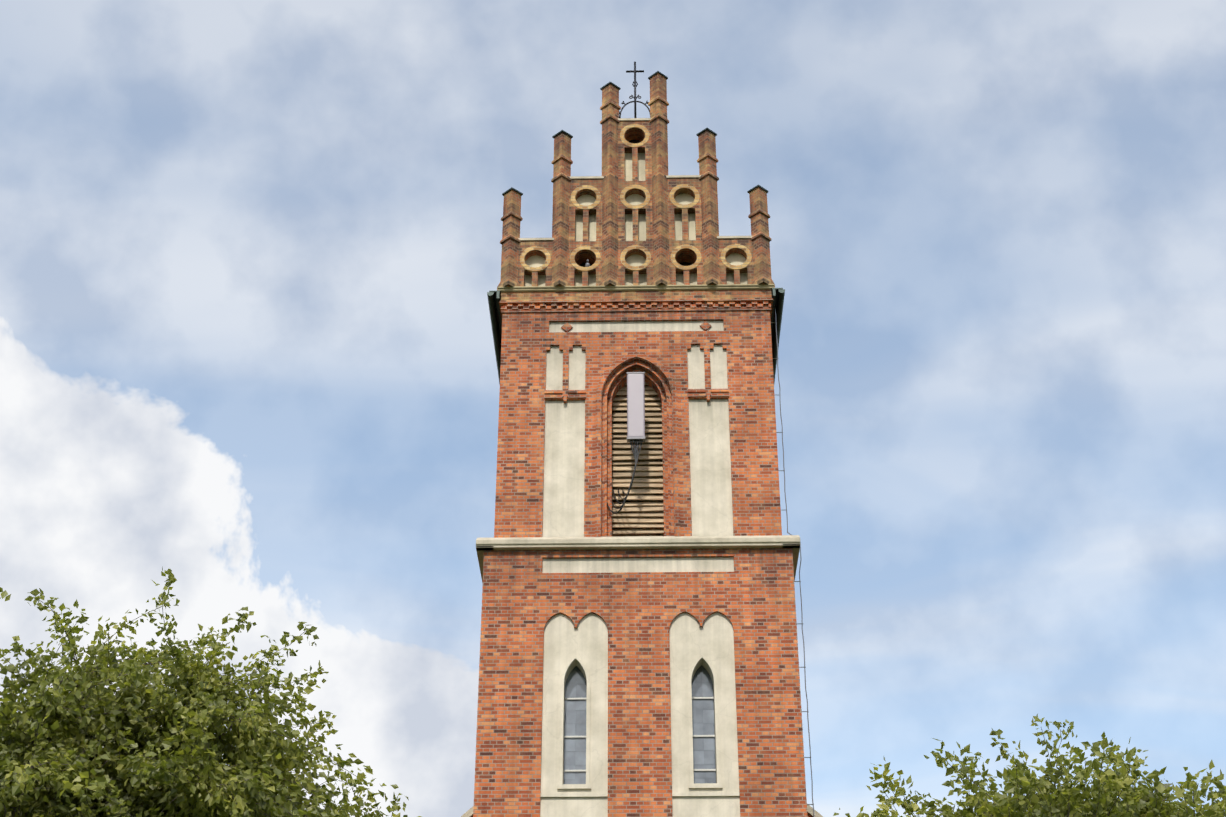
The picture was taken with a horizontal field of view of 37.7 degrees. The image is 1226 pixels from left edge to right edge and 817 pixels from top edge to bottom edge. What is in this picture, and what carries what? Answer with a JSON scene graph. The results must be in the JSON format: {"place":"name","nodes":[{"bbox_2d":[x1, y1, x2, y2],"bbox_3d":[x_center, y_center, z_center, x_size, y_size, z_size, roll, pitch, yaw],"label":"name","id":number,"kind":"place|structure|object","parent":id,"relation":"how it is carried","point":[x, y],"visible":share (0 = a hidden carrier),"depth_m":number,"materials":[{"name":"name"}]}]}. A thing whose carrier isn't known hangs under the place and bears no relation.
{"place":"outdoors","nodes":[
{"label":"outdoors","id":0,"kind":"place"},
{"bbox_2d":[0,567,420,816],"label":"tree","id":1,"kind":"object","parent":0,"point":[134,767],"depth_m":19.12,"materials":[{"name":"green plant"}]},
{"bbox_2d":[0,0,1225,816],"label":"sky","id":2,"kind":"structure","parent":0,"point":[251,250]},
{"bbox_2d":[461,805,822,816],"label":"nave coping","id":3,"kind":"object","parent":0,"point":[469,813],"depth_m":40.93,"materials":[{"name":"beige stone"}]},
{"bbox_2d":[833,713,1225,816],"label":"tree","id":4,"kind":"object","parent":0,"point":[1108,784],"depth_m":17.97,"materials":[{"name":"green plant"}]},
{"bbox_2d":[1198,760,1225,816],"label":"tree","id":5,"kind":"object","parent":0,"point":[1220,786],"depth_m":19.83,"materials":[{"name":"green plant"}]},
{"label":"ground","id":6,"kind":"structure","parent":0,"visible":0},
{"bbox_2d":[473,548,807,816],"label":"tower","id":7,"kind":"structure","parent":6,"relation":"on","point":[751,598],"depth_m":35.94,"materials":[{"name":"red brick"}]},
{"bbox_2d":[494,302,781,537],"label":"brick tower wall","id":8,"kind":"structure","parent":7,"relation":"on","point":[743,339],"depth_m":39.16,"materials":[{"name":"red brick"}]},
{"bbox_2d":[607,440,641,513],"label":"cables","id":9,"kind":"object","parent":8,"relation":"attached to","point":[636,454],"visible":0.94,"depth_m":38.10,"materials":[{"name":"black rubber"}]},
{"bbox_2d":[627,374,644,436],"bbox_3d":[0.493,-0.045,38.772,0.380,1.610,0.140,0,-31,1],"label":"antenna panel","id":10,"kind":"object","parent":8,"relation":"attached to","point":[635,406],"visible":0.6,"depth_m":38.70,"materials":[{"name":"white plastic"}]},
{"bbox_2d":[627,372,644,441],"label":"antenna end caps","id":11,"kind":"object","parent":10,"relation":"attached to","point":[637,438],"visible":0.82,"depth_m":38.30,"materials":[{"name":"grey plastic"}]},
{"bbox_2d":[499,298,772,321],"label":"cornice dentils","id":12,"kind":"object","parent":8,"relation":"attached to","point":[637,308],"visible":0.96,"depth_m":40.36,"materials":[{"name":"red brick"}]},
{"bbox_2d":[501,290,771,300],"bbox_3d":[0.571,-0.931,43.205,6.100,0.260,6.300,0,-31,1],"label":"cornice band","id":13,"kind":"object","parent":12,"relation":"on","point":[638,295],"visible":0.21,"depth_m":40.50,"materials":[{"name":"brick"}]},
{"bbox_2d":[498,284,773,291],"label":"cornice","id":14,"kind":"structure","parent":13,"relation":"on","point":[637,288],"depth_m":40.54,"materials":[{"name":"stone"}]},
{"bbox_2d":[497,190,522,290],"bbox_3d":[-2.352,-3.841,41.408,0.390,2.730,0.390,26,-40,-37],"label":"pinnacle","id":15,"kind":"object","parent":14,"relation":"on","point":[511,219],"visible":0.75,"depth_m":41.30,"materials":[{"name":"brick"}]},
{"bbox_2d":[502,187,522,195],"bbox_3d":[-2.352,-5.075,42.141,0.350,0.180,0.350,26,-40,-37],"label":"pinnacle cap","id":16,"kind":"object","parent":15,"relation":"on","point":[510,189],"visible":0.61,"depth_m":42.01,"materials":[{"name":"black metal"}]},
{"bbox_2d":[549,132,572,285],"bbox_3d":[-1.202,-4.582,41.825,0.390,4.430,0.390,26,-40,-37],"label":"pinnacle","id":17,"kind":"object","parent":14,"relation":"on","point":[562,162],"visible":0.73,"depth_m":41.73,"materials":[{"name":"brick"}]},
{"bbox_2d":[552,130,572,138],"bbox_3d":[-1.202,-6.547,42.992,0.350,0.180,0.350,26,-40,-37],"label":"pinnacle cap","id":18,"kind":"object","parent":17,"relation":"on","point":[563,131],"visible":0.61,"depth_m":42.85,"materials":[{"name":"black metal"}]},
{"bbox_2d":[599,84,620,285],"bbox_3d":[-0.062,-5.228,42.187,0.390,5.910,0.390,26,-40,-37],"label":"pinnacle","id":19,"kind":"object","parent":14,"relation":"on","point":[610,107],"visible":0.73,"depth_m":42.06,"materials":[{"name":"brick"}]},
{"bbox_2d":[600,82,620,89],"bbox_3d":[-0.062,-7.830,43.731,0.350,0.180,0.350,26,-40,-37],"label":"pinnacle cap","id":20,"kind":"object","parent":19,"relation":"on","point":[611,83],"visible":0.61,"depth_m":43.59,"materials":[{"name":"black metal"}]},
{"bbox_2d":[518,121,753,285],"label":"gable wall","id":21,"kind":"structure","parent":14,"relation":"on","point":[681,255],"depth_m":41.45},
{"bbox_2d":[619,62,649,117],"bbox_3d":[0.541,-7.696,43.849,0.880,1.970,0.055,0,-31,1],"label":"iron cross","id":22,"kind":"object","parent":21,"relation":"on","point":[634,71],"visible":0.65,"depth_m":43.77,"materials":[{"name":"grey metal"}]},
{"bbox_2d":[524,153,746,285],"bbox_3d":[0.522,-4.642,42.077,5.310,4.770,0.050,0,-31,1],"label":"gable plaster","id":23,"kind":"object","parent":21,"relation":"attached to","point":[635,260],"visible":0.12,"depth_m":41.71,"materials":[{"name":"beige paint"}]},
{"bbox_2d":[518,118,752,240],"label":"gable copings","id":24,"kind":"object","parent":21,"relation":"on","point":[602,177],"visible":0.04,"depth_m":42.22,"materials":[{"name":"beige stone"}]},
{"bbox_2d":[579,140,691,266],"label":"round opening reveals","id":25,"kind":"object","parent":21,"relation":"attached to","point":[682,263],"depth_m":41.66,"materials":[{"name":"black"}]},
{"bbox_2d":[520,124,751,272],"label":"round opening surrounds","id":26,"kind":"object","parent":21,"relation":"attached to","point":[631,247],"visible":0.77,"depth_m":41.22,"materials":[{"name":"yellow brick"}]},
{"bbox_2d":[648,73,672,284],"bbox_3d":[1.098,-5.376,42.251,0.390,6.230,0.390,26,-40,-37],"label":"pinnacle","id":27,"kind":"object","parent":14,"relation":"on","point":[658,103],"visible":0.83,"depth_m":42.12,"materials":[{"name":"brick"}]},
{"bbox_2d":[648,71,667,79],"bbox_3d":[1.098,-8.115,43.877,0.350,0.180,0.350,26,-40,-37],"label":"pinnacle cap","id":28,"kind":"object","parent":27,"relation":"on","point":[657,72],"visible":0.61,"depth_m":43.74,"materials":[{"name":"black metal"}]},
{"bbox_2d":[697,130,722,284],"bbox_3d":[2.238,-4.621,41.780,0.390,4.450,0.390,26,-40,-37],"label":"pinnacle","id":29,"kind":"object","parent":14,"relation":"on","point":[707,161],"visible":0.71,"depth_m":41.69,"materials":[{"name":"brick"}]},
{"bbox_2d":[696,128,716,135],"bbox_3d":[2.238,-6.594,42.952,0.350,0.180,0.350,26,-40,-37],"label":"pinnacle cap","id":30,"kind":"object","parent":29,"relation":"on","point":[705,129],"visible":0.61,"depth_m":42.81,"materials":[{"name":"black metal"}]},
{"bbox_2d":[748,187,774,287],"bbox_3d":[3.388,-3.891,41.324,0.390,2.730,0.390,26,-40,-37],"label":"pinnacle","id":31,"kind":"object","parent":14,"relation":"on","point":[759,217],"visible":0.85,"depth_m":41.23,"materials":[{"name":"brick"}]},
{"bbox_2d":[747,185,768,192],"bbox_3d":[3.388,-5.125,42.057,0.350,0.180,0.350,26,-40,-37],"label":"pinnacle cap","id":32,"kind":"object","parent":31,"relation":"on","point":[759,186],"visible":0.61,"depth_m":41.91,"materials":[{"name":"black metal"}]},
{"bbox_2d":[487,288,784,383],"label":"gutters","id":33,"kind":"object","parent":13,"relation":"on","point":[494,297],"visible":0.46,"depth_m":41.19,"materials":[{"name":"metal"}]},
{"bbox_2d":[496,307,775,343],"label":"corbels","id":34,"kind":"structure","parent":13,"relation":"on","point":[501,337],"depth_m":41.64,"materials":[{"name":"stone"}]},
{"bbox_2d":[544,321,728,402],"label":"belfry corbels","id":35,"kind":"object","parent":8,"relation":"attached to","point":[705,326],"visible":0.83,"depth_m":39.22,"materials":[{"name":"red brick"}]},
{"bbox_2d":[612,411,662,534],"bbox_3d":[0.537,1.543,39.439,1.400,4.500,0.050,0,-31,1],"label":"dark belfry","id":36,"kind":"object","parent":8,"relation":"attached to","point":[637,487],"depth_m":39.21,"materials":[{"name":"black"}]},
{"bbox_2d":[542,321,733,536],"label":"plaster recessed panels","id":37,"kind":"object","parent":8,"relation":"attached to","point":[710,480],"visible":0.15,"depth_m":38.69,"materials":[{"name":"beige paint"}]},
{"bbox_2d":[612,382,663,536],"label":"belfry louvres","id":38,"kind":"object","parent":8,"relation":"attached to","point":[637,514],"visible":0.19,"depth_m":38.81,"materials":[{"name":"brown wood"}]},
{"bbox_2d":[595,352,680,536],"bbox_3d":[0.518,0.768,38.600,1.780,4.637,0.085,0,-31,1],"label":"window arch surround","id":39,"kind":"object","parent":8,"relation":"attached to","point":[654,362],"visible":0.83,"depth_m":38.61,"materials":[{"name":"red brick"}]},
{"bbox_2d":[605,363,670,536],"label":"belfry arch mouldings","id":40,"kind":"object","parent":8,"relation":"attached to","point":[625,376],"visible":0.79,"depth_m":38.81,"materials":[{"name":"red brick"}]},
{"bbox_2d":[476,535,799,582],"bbox_3d":[0.572,4.407,40.116,6.720,0.305,6.660,0,-31,1],"label":"string course","id":41,"kind":"object","parent":7,"relation":"on","point":[639,542],"visible":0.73,"depth_m":37.24,"materials":[{"name":"stone"}]},
{"bbox_2d":[542,557,733,572],"bbox_3d":[0.519,3.273,37.220,4.040,0.440,0.080,0,-31,1],"label":"plaster band","id":42,"kind":"object","parent":7,"relation":"attached to","point":[623,565],"visible":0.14,"depth_m":37.19,"materials":[{"name":"beige paint"}]},
{"bbox_2d":[540,612,739,816],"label":"plaster panels","id":43,"kind":"object","parent":7,"relation":"attached to","point":[711,640],"visible":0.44,"depth_m":35.62,"materials":[{"name":"beige paint"}]},
{"bbox_2d":[540,654,739,797],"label":"window surrounds","id":44,"kind":"object","parent":7,"relation":"attached to","point":[692,785],"visible":0.92,"depth_m":35.10,"materials":[{"name":"white stone"}]},
{"bbox_2d":[563,665,715,783],"bbox_3d":[0.525,6.288,35.815,3.070,2.860,0.038,0,-31,1],"label":"window glass","id":45,"kind":"object","parent":44,"relation":"in","point":[704,757],"visible":0.52,"depth_m":35.76,"materials":[{"name":"grey glass"}]},
{"bbox_2d":[564,697,715,771],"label":"window bars","id":46,"kind":"object","parent":44,"relation":"attached to","point":[693,735],"depth_m":35.62,"materials":[{"name":"grey metal"}]},
{"bbox_2d":[771,307,813,816],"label":"lightning conductor","id":47,"kind":"object","parent":7,"relation":"attached to","point":[804,667],"visible":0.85,"depth_m":37.25,"materials":[{"name":"silver metal"}]}
]}

